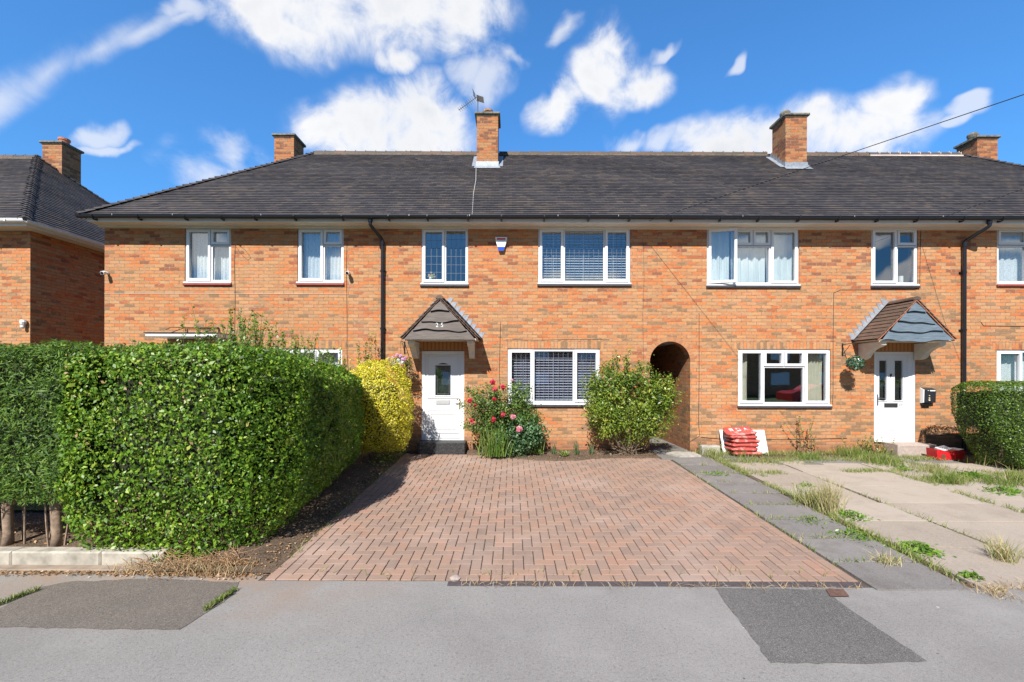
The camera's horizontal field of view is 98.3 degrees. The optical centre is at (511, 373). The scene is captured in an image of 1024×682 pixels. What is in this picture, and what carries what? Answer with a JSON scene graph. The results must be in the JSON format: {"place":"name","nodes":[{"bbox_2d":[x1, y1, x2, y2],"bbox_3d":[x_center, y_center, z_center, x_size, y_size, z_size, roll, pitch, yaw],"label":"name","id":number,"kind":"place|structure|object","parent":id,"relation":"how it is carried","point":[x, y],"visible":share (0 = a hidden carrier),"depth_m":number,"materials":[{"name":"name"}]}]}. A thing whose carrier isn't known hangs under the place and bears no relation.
{"place":"outdoors","nodes":[
{"label":"outdoors","id":0,"kind":"place"},
{"bbox_2d":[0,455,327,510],"bbox_3d":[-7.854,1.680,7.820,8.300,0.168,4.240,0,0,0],"label":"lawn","id":1,"kind":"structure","parent":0,"point":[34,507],"depth_m":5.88,"materials":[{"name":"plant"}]},
{"bbox_2d":[0,572,1023,681],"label":"pavement","id":2,"kind":"structure","parent":0,"point":[252,629],"depth_m":3.28,"materials":[{"name":"asphalt"}]},
{"bbox_2d":[0,565,158,571],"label":"kerb channel","id":3,"kind":"object","parent":2,"relation":"on","point":[73,568],"visible":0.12,"depth_m":4.39,"materials":[{"name":"concrete"}]},
{"bbox_2d":[0,578,238,629],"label":"tarmac patch","id":4,"kind":"object","parent":2,"relation":"on","point":[156,603],"visible":0.98,"depth_m":3.74,"materials":[{"name":"asphalt"}]},
{"bbox_2d":[0,583,239,610],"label":"crack weeds","id":5,"kind":"object","parent":4,"relation":"on","point":[205,608],"visible":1,"depth_m":3.83,"materials":[{"name":"green plant"}]},
{"bbox_2d":[447,581,867,587],"bbox_3d":[1.343,1.981,4.140,3.896,0.039,0.102,0,0,0],"label":"driveway edging","id":6,"kind":"object","parent":2,"relation":"on","point":[665,584],"visible":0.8,"depth_m":4.14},
{"bbox_2d":[461,576,1023,601],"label":"dry grass","id":7,"kind":"structure","parent":2,"relation":"on","point":[989,590],"depth_m":4.06,"materials":[{"name":"plant"}]},
{"bbox_2d":[716,588,925,663],"bbox_3d":[2.314,1.966,3.532,1.112,0.001,1.066,0,0,0],"label":"tarmac patch","id":8,"kind":"object","parent":2,"relation":"on","point":[817,626],"visible":1,"depth_m":3.40,"materials":[{"name":"asphalt"}]},
{"bbox_2d":[826,589,848,595],"bbox_3d":[2.913,1.959,3.966,0.215,0.001,0.138,0,0,0],"label":"iron cover","id":9,"kind":"object","parent":2,"relation":"on","point":[836,592],"visible":1,"depth_m":3.96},
{"bbox_2d":[0,0,1023,202],"label":"sky","id":10,"kind":"structure","parent":0,"point":[155,95],"materials":[{"name":"blue"}]},
{"bbox_2d":[263,452,857,581],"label":"driveway","id":11,"kind":"structure","parent":0,"point":[703,513],"depth_m":5.41,"materials":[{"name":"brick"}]},
{"bbox_2d":[450,575,460,581],"bbox_3d":[-0.543,1.946,4.225,0.102,0.030,0.102,0,0,22],"label":"stone","id":12,"kind":"object","parent":11,"relation":"on","point":[454,578],"visible":1,"depth_m":4.20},
{"bbox_2d":[288,449,1023,580],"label":"grass weeds","id":13,"kind":"object","parent":11,"relation":"on","point":[761,460],"visible":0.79,"depth_m":7.50,"materials":[{"name":"green plant"}]},
{"bbox_2d":[259,453,1011,587],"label":"garden soil","id":14,"kind":"structure","parent":0,"point":[802,503],"depth_m":6.64,"materials":[{"name":"soil"}]},
{"bbox_2d":[0,137,109,366],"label":"brick house","id":15,"kind":"structure","parent":14,"relation":"on","point":[52,263],"depth_m":11.11,"materials":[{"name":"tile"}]},
{"bbox_2d":[0,547,171,564],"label":"kerb","id":16,"kind":"structure","parent":14,"relation":"on","point":[48,556],"depth_m":4.47,"materials":[{"name":"concrete"}]},
{"bbox_2d":[124,541,259,574],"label":"dry twigs","id":17,"kind":"object","parent":14,"relation":"on","point":[171,559],"visible":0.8,"depth_m":4.41,"materials":[{"name":"plant"}]},
{"bbox_2d":[0,448,405,572],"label":"hedge bed","id":18,"kind":"object","parent":14,"relation":"on","point":[305,523],"visible":0.12,"depth_m":5.29,"materials":[{"name":"soil"}]},
{"bbox_2d":[0,349,50,546],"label":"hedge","id":19,"kind":"object","parent":18,"relation":"on","point":[7,518],"visible":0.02,"depth_m":4.71,"materials":[{"name":"green plant"}]},
{"bbox_2d":[0,338,130,546],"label":"hedge","id":20,"kind":"object","parent":18,"relation":"on","point":[30,438],"visible":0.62,"depth_m":4.59,"materials":[{"name":"green plant"}]},
{"bbox_2d":[106,551,257,578],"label":"dry verge grass","id":21,"kind":"structure","parent":18,"relation":"on","point":[193,567],"depth_m":4.33,"materials":[{"name":"plant"}]},
{"bbox_2d":[32,304,366,561],"bbox_3d":[-3.647,0.571,6.459,2.762,2.786,4.177,0,0,0],"label":"hedge","id":22,"kind":"object","parent":18,"relation":"on","point":[219,425],"visible":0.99,"depth_m":4.72,"materials":[{"name":"green plant"}]},
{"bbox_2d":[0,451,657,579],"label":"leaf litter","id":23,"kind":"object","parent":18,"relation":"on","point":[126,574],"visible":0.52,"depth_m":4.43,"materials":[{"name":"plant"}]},
{"bbox_2d":[355,332,376,382],"bbox_3d":[-3.179,0.351,9.614,0.450,2.610,0.361,0,0,0],"label":"evergreen sapling","id":24,"kind":"object","parent":18,"relation":"on","point":[364,357],"visible":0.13,"depth_m":9.57,"materials":[{"name":"green plant"}]},
{"bbox_2d":[343,356,414,463],"bbox_3d":[-2.680,0.701,8.838,1.518,2.119,1.341,0,0,0],"label":"golden shrub","id":25,"kind":"object","parent":18,"relation":"on","point":[382,402],"visible":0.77,"depth_m":8.53,"materials":[{"name":"yellow plant"}]},
{"bbox_2d":[366,445,413,469],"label":"leafy weed","id":26,"kind":"object","parent":18,"relation":"on","point":[388,453],"visible":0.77,"depth_m":8.68,"materials":[{"name":"green plant"}]},
{"bbox_2d":[75,133,410,444],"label":"terraced house","id":27,"kind":"structure","parent":14,"relation":"on","point":[266,216],"depth_m":10.00,"materials":[{"name":"brick"}]},
{"bbox_2d":[194,233,217,279],"bbox_3d":[-7.058,-2.702,10.200,0.570,1.157,0.049,0,0,1],"label":"net curtain","id":28,"kind":"object","parent":27,"relation":"hanging from","point":[200,255],"visible":0.63,"depth_m":10.20,"materials":[{"name":"fabric"}]},
{"bbox_2d":[183,229,231,285],"bbox_3d":[-6.872,-2.645,10.021,1.083,1.301,0.132,0,0,0],"label":"window","id":29,"kind":"structure","parent":27,"relation":"in","point":[209,281],"depth_m":10.00,"materials":[{"name":"white plastic"}]},
{"bbox_2d":[218,233,228,279],"bbox_3d":[-6.597,-2.701,10.230,0.393,1.157,0.054,0,0,0],"label":"net curtain","id":30,"kind":"object","parent":27,"relation":"hanging from","point":[223,263],"visible":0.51,"depth_m":10.23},
{"bbox_2d":[104,282,349,293],"bbox_3d":[-6.436,-1.989,9.993,5.544,0.376,0.009,0,0,0],"label":"wall cable","id":31,"kind":"object","parent":27,"relation":"attached to","point":[170,293],"depth_m":9.99,"materials":[{"name":"grey"}]},
{"bbox_2d":[254,349,341,378],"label":"window","id":32,"kind":"structure","parent":27,"relation":"in","point":[330,350],"depth_m":10.00,"materials":[{"name":"white plastic"}]},
{"bbox_2d":[272,353,337,380],"bbox_3d":[-4.886,0.027,10.220,1.986,1.157,0.053,0,0,0],"label":"net curtain","id":33,"kind":"object","parent":27,"relation":"hanging from","point":[335,355],"visible":0.02,"depth_m":10.22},
{"bbox_2d":[296,229,343,285],"bbox_3d":[-4.329,-2.645,10.021,1.083,1.301,0.132,0,0,0],"label":"window","id":34,"kind":"structure","parent":27,"relation":"in","point":[321,281],"depth_m":10.00,"materials":[{"name":"white plastic"}]},
{"bbox_2d":[304,233,340,279],"bbox_3d":[-4.329,-2.701,10.200,0.943,1.157,0.051,0,0,0],"label":"net curtain","id":35,"kind":"object","parent":27,"relation":"hanging from","point":[312,257],"visible":0.65,"depth_m":10.20,"materials":[{"name":"fabric"}]},
{"bbox_2d":[372,108,705,454],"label":"terraced house","id":36,"kind":"structure","parent":14,"relation":"on","point":[444,324],"depth_m":10.00,"materials":[{"name":"brick"}]},
{"bbox_2d":[425,354,460,437],"bbox_3d":[-1.562,0.510,10.042,0.820,1.905,0.132,0,0,0],"label":"door","id":37,"kind":"structure","parent":36,"relation":"in","point":[442,371],"depth_m":10.04,"materials":[{"name":"white"}]},
{"bbox_2d":[420,229,468,286],"bbox_3d":[-1.522,-2.631,10.021,1.097,1.330,0.132,0,0,0],"label":"window","id":38,"kind":"structure","parent":36,"relation":"in","point":[443,282],"depth_m":10.02,"materials":[{"name":"white plastic"}]},
{"bbox_2d":[458,90,483,111],"bbox_3d":[-1.144,-7.441,12.202,0.845,0.804,0.380,0,0,-24],"label":"tv aerial","id":39,"kind":"object","parent":36,"relation":"attached to","point":[480,98],"visible":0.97,"depth_m":12.23,"materials":[{"name":"grey"}]},
{"bbox_2d":[495,237,506,250],"bbox_3d":[-0.243,-2.918,9.960,0.270,0.306,0.076,0,0,0],"label":"alarm box","id":40,"kind":"object","parent":36,"relation":"attached to","point":[501,242],"visible":1,"depth_m":9.93,"materials":[{"name":"white plastic"}]},
{"bbox_2d":[512,354,594,400],"bbox_3d":[0.943,0.062,10.189,1.966,1.187,0.054,0,0,0],"label":"venetian blind","id":41,"kind":"object","parent":36,"relation":"attached to","point":[551,399],"visible":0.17,"depth_m":10.19,"materials":[{"name":"white"}]},
{"bbox_2d":[508,349,599,406],"bbox_3d":[0.943,0.090,10.021,2.126,1.315,0.132,0,0,0],"label":"window","id":42,"kind":"structure","parent":36,"relation":"in","point":[574,403],"depth_m":10.01,"materials":[{"name":"white plastic"}]},
{"bbox_2d":[542,232,625,278],"bbox_3d":[1.635,-2.666,10.189,1.966,1.208,0.053,0,0,0],"label":"venetian blind","id":43,"kind":"object","parent":36,"relation":"attached to","point":[581,255],"visible":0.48,"depth_m":10.19,"materials":[{"name":"white"}]},
{"bbox_2d":[537,229,631,286],"bbox_3d":[1.635,-2.635,10.021,2.126,1.323,0.132,0,0,0],"label":"window","id":44,"kind":"structure","parent":36,"relation":"in","point":[606,282],"depth_m":10.00,"materials":[{"name":"white plastic"}]},
{"bbox_2d":[650,94,1023,220],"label":"telephone wire","id":45,"kind":"object","parent":36,"relation":"attached to","point":[857,150],"visible":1,"depth_m":6.04,"materials":[{"name":"black"}]},
{"bbox_2d":[467,449,658,461],"bbox_3d":[1.065,1.790,9.445,4.100,0.190,1.090,0,0,0],"label":"flower bed","id":46,"kind":"object","parent":14,"relation":"on","point":[585,454],"visible":0.48,"depth_m":9.48,"materials":[{"name":"soil"}]},
{"bbox_2d":[473,425,511,457],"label":"sword leaved plant","id":47,"kind":"object","parent":46,"relation":"on","point":[496,449],"visible":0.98,"depth_m":9.20,"materials":[{"name":"green plant"}]},
{"bbox_2d":[457,378,544,453],"bbox_3d":[-0.240,0.907,9.473,1.882,1.627,0.744,0,0,0],"label":"rose bush","id":48,"kind":"object","parent":46,"relation":"on","point":[493,408],"visible":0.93,"depth_m":9.41,"materials":[{"name":"green plant"}]},
{"bbox_2d":[490,413,551,458],"bbox_3d":[0.190,1.376,9.398,1.336,1.118,0.767,0,0,0],"label":"leafy clump","id":49,"kind":"object","parent":46,"relation":"on","point":[527,437],"visible":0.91,"depth_m":9.32,"materials":[{"name":"green plant"}]},
{"bbox_2d":[530,441,544,454],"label":"sword leaved plant","id":50,"kind":"object","parent":46,"relation":"on","point":[539,448],"visible":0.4,"depth_m":9.53,"materials":[{"name":"green plant"}]},
{"bbox_2d":[573,439,578,453],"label":"sword leaved plant","id":51,"kind":"object","parent":46,"relation":"on","point":[576,450],"visible":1,"depth_m":9.54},
{"bbox_2d":[578,349,687,455],"bbox_3d":[2.546,0.602,9.410,2.278,2.324,1.051,0,0,0],"label":"shrub","id":52,"kind":"object","parent":46,"relation":"on","point":[604,392],"visible":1,"depth_m":9.29,"materials":[{"name":"green plant"}]},
{"bbox_2d":[719,430,767,453],"bbox_3d":[5.164,1.511,9.866,1.007,0.530,0.016,0,-19,0],"label":"white board","id":53,"kind":"object","parent":14,"relation":"on","point":[762,443],"visible":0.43,"depth_m":9.87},
{"bbox_2d":[653,110,992,456],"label":"terraced house","id":54,"kind":"structure","parent":14,"relation":"on","point":[833,216],"depth_m":10.00,"materials":[{"name":"brick"}]},
{"bbox_2d":[711,231,729,280],"bbox_3d":[4.742,-2.630,10.199,0.570,1.304,0.100,0,0,0],"label":"bedroom curtain","id":55,"kind":"object","parent":54,"relation":"hanging from","point":[719,255],"visible":0.64,"depth_m":10.20,"materials":[{"name":"fabric"}]},
{"bbox_2d":[742,353,746,399],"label":"living room curtain","id":56,"kind":"object","parent":54,"relation":"hanging from","point":[744,376],"visible":0.47,"depth_m":10.20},
{"bbox_2d":[731,232,764,282],"bbox_3d":[5.437,-2.648,10.220,0.780,1.264,0.089,0,0,0],"label":"bedroom curtain","id":57,"kind":"object","parent":54,"relation":"hanging from","point":[750,264],"visible":0.63,"depth_m":10.22,"materials":[{"name":"fabric"}]},
{"bbox_2d":[706,228,800,287],"bbox_3d":[5.449,-2.617,9.976,2.126,1.358,0.222,0,0,0],"label":"window","id":58,"kind":"structure","parent":54,"relation":"in","point":[752,243],"depth_m":10.00,"materials":[{"name":"white plastic"}]},
{"bbox_2d":[703,437,846,439],"bbox_3d":[5.918,1.458,9.993,3.299,0.064,0.011,0,0,0],"label":"wall cable","id":59,"kind":"object","parent":54,"relation":"attached to","point":[787,439],"depth_m":9.99,"materials":[{"name":"black"}]},
{"bbox_2d":[766,233,791,282],"bbox_3d":[6.144,-2.661,10.200,0.596,1.234,0.086,0,0,0],"label":"bedroom curtain","id":60,"kind":"object","parent":54,"relation":"hanging from","point":[782,256],"visible":0.66,"depth_m":10.20,"materials":[{"name":"fabric"}]},
{"bbox_2d":[737,349,832,407],"bbox_3d":[6.157,0.112,10.021,2.126,1.330,0.132,0,0,0],"label":"window","id":61,"kind":"structure","parent":54,"relation":"in","point":[804,403],"depth_m":10.00,"materials":[{"name":"white plastic"}]},
{"bbox_2d":[782,414,818,451],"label":"climbing weed","id":62,"kind":"object","parent":54,"relation":"attached to","point":[810,445],"visible":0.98,"depth_m":9.81,"materials":[{"name":"brown plant"}]},
{"bbox_2d":[808,354,821,400],"bbox_3d":[6.945,0.088,10.200,0.390,1.246,0.103,0,0,0],"label":"living room curtain","id":63,"kind":"object","parent":54,"relation":"hanging from","point":[814,377],"visible":0.65,"depth_m":10.20,"materials":[{"name":"fabric"}]},
{"bbox_2d":[842,342,855,355],"bbox_3d":[7.463,-0.547,9.803,0.024,0.280,0.390,0,0,0],"label":"basket bracket","id":64,"kind":"object","parent":54,"relation":"attached to","point":[847,348],"visible":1,"depth_m":9.84,"materials":[{"name":"black metal"}]},
{"bbox_2d":[845,355,865,370],"bbox_3d":[7.461,-0.235,9.618,0.376,0.365,0.363,0,0,0],"label":"leaf ball","id":65,"kind":"object","parent":64,"relation":"hanging from","point":[857,364],"visible":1,"depth_m":9.54,"materials":[{"name":"green plant"}]},
{"bbox_2d":[832,231,920,403],"bbox_3d":[8.238,-1.371,9.993,1.998,4.117,0.009,0,0,0],"label":"wall cable","id":66,"kind":"object","parent":54,"relation":"attached to","point":[839,290],"depth_m":9.99,"materials":[{"name":"black"}]},
{"bbox_2d":[876,355,907,440],"bbox_3d":[8.611,0.536,10.066,0.729,1.949,0.184,0,0,0],"label":"door","id":67,"kind":"structure","parent":54,"relation":"in","point":[891,370],"depth_m":10.04,"materials":[{"name":"white"}]},
{"bbox_2d":[870,230,919,287],"bbox_3d":[8.649,-2.617,10.021,1.097,1.358,0.132,0,0,0],"label":"window","id":68,"kind":"structure","parent":54,"relation":"in","point":[896,244],"depth_m":10.01,"materials":[{"name":"white plastic"}]},
{"bbox_2d":[920,388,935,404],"bbox_3d":[9.350,0.504,9.945,0.278,0.387,0.105,0,0,0],"label":"post box","id":69,"kind":"object","parent":54,"relation":"attached to","point":[927,396],"visible":1,"depth_m":9.91,"materials":[{"name":"black metal"}]},
{"bbox_2d":[820,445,883,457],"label":"grass tuft","id":70,"kind":"object","parent":14,"relation":"on","point":[848,452],"visible":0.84,"depth_m":9.62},
{"bbox_2d":[841,436,895,453],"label":"leafy weed","id":71,"kind":"object","parent":14,"relation":"on","point":[876,446],"visible":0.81,"depth_m":9.74,"materials":[{"name":"green plant"}]},
{"bbox_2d":[766,455,1023,470],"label":"grey slabs by door","id":72,"kind":"structure","parent":14,"relation":"on","point":[859,462],"depth_m":9.04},
{"bbox_2d":[787,451,829,461],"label":"grass tuft","id":73,"kind":"object","parent":72,"relation":"on","point":[813,455],"visible":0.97,"depth_m":9.20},
{"bbox_2d":[926,445,964,459],"bbox_3d":[9.150,1.656,9.338,0.600,0.270,0.245,0,0,0],"label":"red carton","id":74,"kind":"object","parent":72,"relation":"on","point":[947,453],"visible":0.98,"depth_m":9.22,"materials":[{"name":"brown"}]},
{"bbox_2d":[858,132,1023,453],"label":"terraced house","id":75,"kind":"structure","parent":14,"relation":"on","point":[972,171],"depth_m":10.00,"materials":[{"name":"brick"}]},
{"bbox_2d":[996,231,1023,286],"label":"window","id":76,"kind":"structure","parent":75,"relation":"in","point":[999,244],"depth_m":10.01,"materials":[{"name":"white plastic"}]},
{"bbox_2d":[998,233,1022,280],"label":"net curtain","id":77,"kind":"object","parent":75,"relation":"hanging from","point":[1010,263],"visible":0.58,"depth_m":10.22,"materials":[{"name":"fabric"}]},
{"bbox_2d":[997,350,1023,390],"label":"window","id":78,"kind":"structure","parent":75,"relation":"in","point":[1018,353],"depth_m":10.00,"materials":[{"name":"white plastic"}]},
{"bbox_2d":[1001,355,1023,390],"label":"net curtain","id":79,"kind":"object","parent":75,"relation":"hanging from","point":[1008,368],"visible":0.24,"depth_m":10.22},
{"bbox_2d":[950,380,1023,467],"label":"hedge","id":80,"kind":"object","parent":14,"relation":"on","point":[996,417],"visible":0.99,"depth_m":8.40,"materials":[{"name":"green plant"}]},
{"bbox_2d":[650,434,705,459],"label":"passage path","id":81,"kind":"structure","parent":0,"point":[659,449],"depth_m":10.22,"materials":[{"name":"concrete"}]},
{"bbox_2d":[666,451,700,456],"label":"broken slab","id":82,"kind":"structure","parent":81,"relation":"on","point":[682,454],"depth_m":9.41,"materials":[{"name":"concrete"}]},
{"bbox_2d":[671,453,973,590],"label":"grey slab path","id":83,"kind":"structure","parent":0,"point":[874,574],"depth_m":5.20,"materials":[{"name":"concrete"}]},
{"bbox_2d":[699,445,719,454],"bbox_3d":[4.332,1.671,9.710,0.400,0.205,0.180,0,0,0],"label":"concrete block","id":84,"kind":"object","parent":83,"relation":"on","point":[701,447],"depth_m":9.62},
{"bbox_2d":[691,444,728,458],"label":"grass tuft","id":85,"kind":"object","parent":83,"relation":"on","point":[710,452],"visible":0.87,"depth_m":9.53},
{"bbox_2d":[723,448,761,458],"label":"grass tuft","id":86,"kind":"object","parent":83,"relation":"on","point":[739,455],"visible":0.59,"depth_m":9.42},
{"bbox_2d":[726,450,761,455],"bbox_3d":[5.056,1.714,9.665,0.660,0.140,0.416,0,0,0],"label":"sack","id":87,"kind":"object","parent":83,"relation":"on","point":[749,453],"visible":0.61,"depth_m":9.48,"materials":[{"name":"red plastic"}]},
{"bbox_2d":[724,445,757,451],"bbox_3d":[5.004,1.626,9.660,0.610,0.139,0.420,0,0,0],"label":"sack","id":88,"kind":"object","parent":87,"relation":"on","point":[747,449],"visible":0.84,"depth_m":9.48,"materials":[{"name":"red plastic"}]},
{"bbox_2d":[724,441,758,447],"bbox_3d":[5.017,1.538,9.675,0.641,0.137,0.424,0,0,0],"label":"sack","id":89,"kind":"object","parent":88,"relation":"on","point":[733,444],"visible":0.79,"depth_m":9.49,"materials":[{"name":"red plastic"}]},
{"bbox_2d":[726,437,759,443],"bbox_3d":[5.030,1.450,9.668,0.615,0.140,0.422,0,0,0],"label":"sack","id":90,"kind":"object","parent":89,"relation":"on","point":[756,441],"visible":0.69,"depth_m":9.49,"materials":[{"name":"red plastic"}]},
{"bbox_2d":[723,434,756,438],"bbox_3d":[5.005,1.362,9.682,0.630,0.141,0.422,0,0,0],"label":"sack","id":91,"kind":"object","parent":90,"relation":"on","point":[744,437],"visible":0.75,"depth_m":9.50,"materials":[{"name":"red plastic"}]},
{"bbox_2d":[723,426,756,435],"bbox_3d":[4.965,1.256,9.689,0.622,0.138,0.421,-5,13,6],"label":"sack","id":92,"kind":"object","parent":91,"relation":"on","point":[738,431],"visible":1,"depth_m":9.58,"materials":[{"name":"red plastic"}]},
{"bbox_2d":[796,514,826,525],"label":"weed","id":93,"kind":"object","parent":83,"relation":"on","point":[810,520],"visible":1,"depth_m":5.69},
{"bbox_2d":[816,509,879,524],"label":"weed","id":94,"kind":"object","parent":83,"relation":"on","point":[852,513],"visible":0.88,"depth_m":5.86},
{"bbox_2d":[822,527,880,546],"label":"weed","id":95,"kind":"object","parent":83,"relation":"on","point":[858,536],"visible":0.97,"depth_m":5.24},
{"bbox_2d":[858,546,915,567],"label":"grass tuft","id":96,"kind":"object","parent":83,"relation":"on","point":[883,557],"visible":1,"depth_m":4.56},
{"bbox_2d":[871,537,956,559],"bbox_3d":[4.416,1.902,4.872,0.817,0.144,0.552,0,0,0],"label":"weed","id":97,"kind":"object","parent":83,"relation":"on","point":[915,544],"visible":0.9,"depth_m":4.84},
{"bbox_2d":[730,461,1023,588],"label":"beige slab paving","id":98,"kind":"structure","parent":0,"point":[941,502],"depth_m":6.18,"materials":[{"name":"concrete"}]},
{"bbox_2d":[782,482,848,511],"bbox_3d":[4.331,1.746,6.364,0.835,0.314,0.760,0,0,37],"label":"grass tuft","id":99,"kind":"object","parent":98,"relation":"on","point":[807,500],"visible":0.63,"depth_m":6.39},
{"bbox_2d":[801,474,863,515],"bbox_3d":[4.346,1.645,6.086,0.619,0.521,0.739,0,0,-42],"label":"grass tuft","id":100,"kind":"object","parent":98,"relation":"on","point":[828,500],"visible":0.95,"depth_m":6.04,"materials":[{"name":"plant"}]},
{"bbox_2d":[851,450,917,468],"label":"grass tuft","id":101,"kind":"object","parent":98,"relation":"on","point":[881,459],"visible":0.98,"depth_m":8.84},
{"bbox_2d":[910,543,940,556],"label":"weed","id":102,"kind":"object","parent":98,"relation":"on","point":[927,545],"visible":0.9,"depth_m":4.78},
{"bbox_2d":[897,460,968,474],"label":"grass tuft","id":103,"kind":"object","parent":98,"relation":"on","point":[928,466],"visible":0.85,"depth_m":8.23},
{"bbox_2d":[917,467,979,485],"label":"grass tuft","id":104,"kind":"object","parent":98,"relation":"on","point":[952,479],"visible":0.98,"depth_m":7.47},
{"bbox_2d":[956,569,985,583],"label":"weed","id":105,"kind":"object","parent":98,"relation":"on","point":[965,573],"visible":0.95,"depth_m":4.23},
{"bbox_2d":[957,470,994,479],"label":"weed","id":106,"kind":"object","parent":98,"relation":"on","point":[970,473],"visible":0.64,"depth_m":7.91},
{"bbox_2d":[962,456,1002,466],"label":"grass tuft","id":107,"kind":"object","parent":98,"relation":"on","point":[986,463],"visible":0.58,"depth_m":8.85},
{"bbox_2d":[962,473,1023,487],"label":"grass tuft","id":108,"kind":"object","parent":98,"relation":"on","point":[989,481],"visible":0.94,"depth_m":7.43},
{"bbox_2d":[974,531,1023,563],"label":"grass tuft","id":109,"kind":"object","parent":98,"relation":"on","point":[1002,554],"visible":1,"depth_m":4.61,"materials":[{"name":"plant"}]},
{"bbox_2d":[982,485,1023,495],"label":"weed","id":110,"kind":"object","parent":98,"relation":"on","point":[1009,489],"visible":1,"depth_m":6.99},
{"bbox_2d":[987,468,1023,484],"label":"grass tuft","id":111,"kind":"object","parent":98,"relation":"on","point":[1014,475],"visible":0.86,"depth_m":7.57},
{"bbox_3d":[-2.426,-0.517,9.823,0.024,0.430,0.350,0,0,0],"label":"basket bracket","id":112,"kind":"object","parent":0,"visible":0},
{"bbox_2d":[388,353,414,383],"bbox_3d":[-2.412,-0.104,9.629,0.569,0.678,0.458,0,0,0],"label":"hanging basket","id":113,"kind":"object","parent":112,"relation":"hanging from","point":[403,360],"visible":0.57,"depth_m":9.55,"materials":[{"name":"green plant"}]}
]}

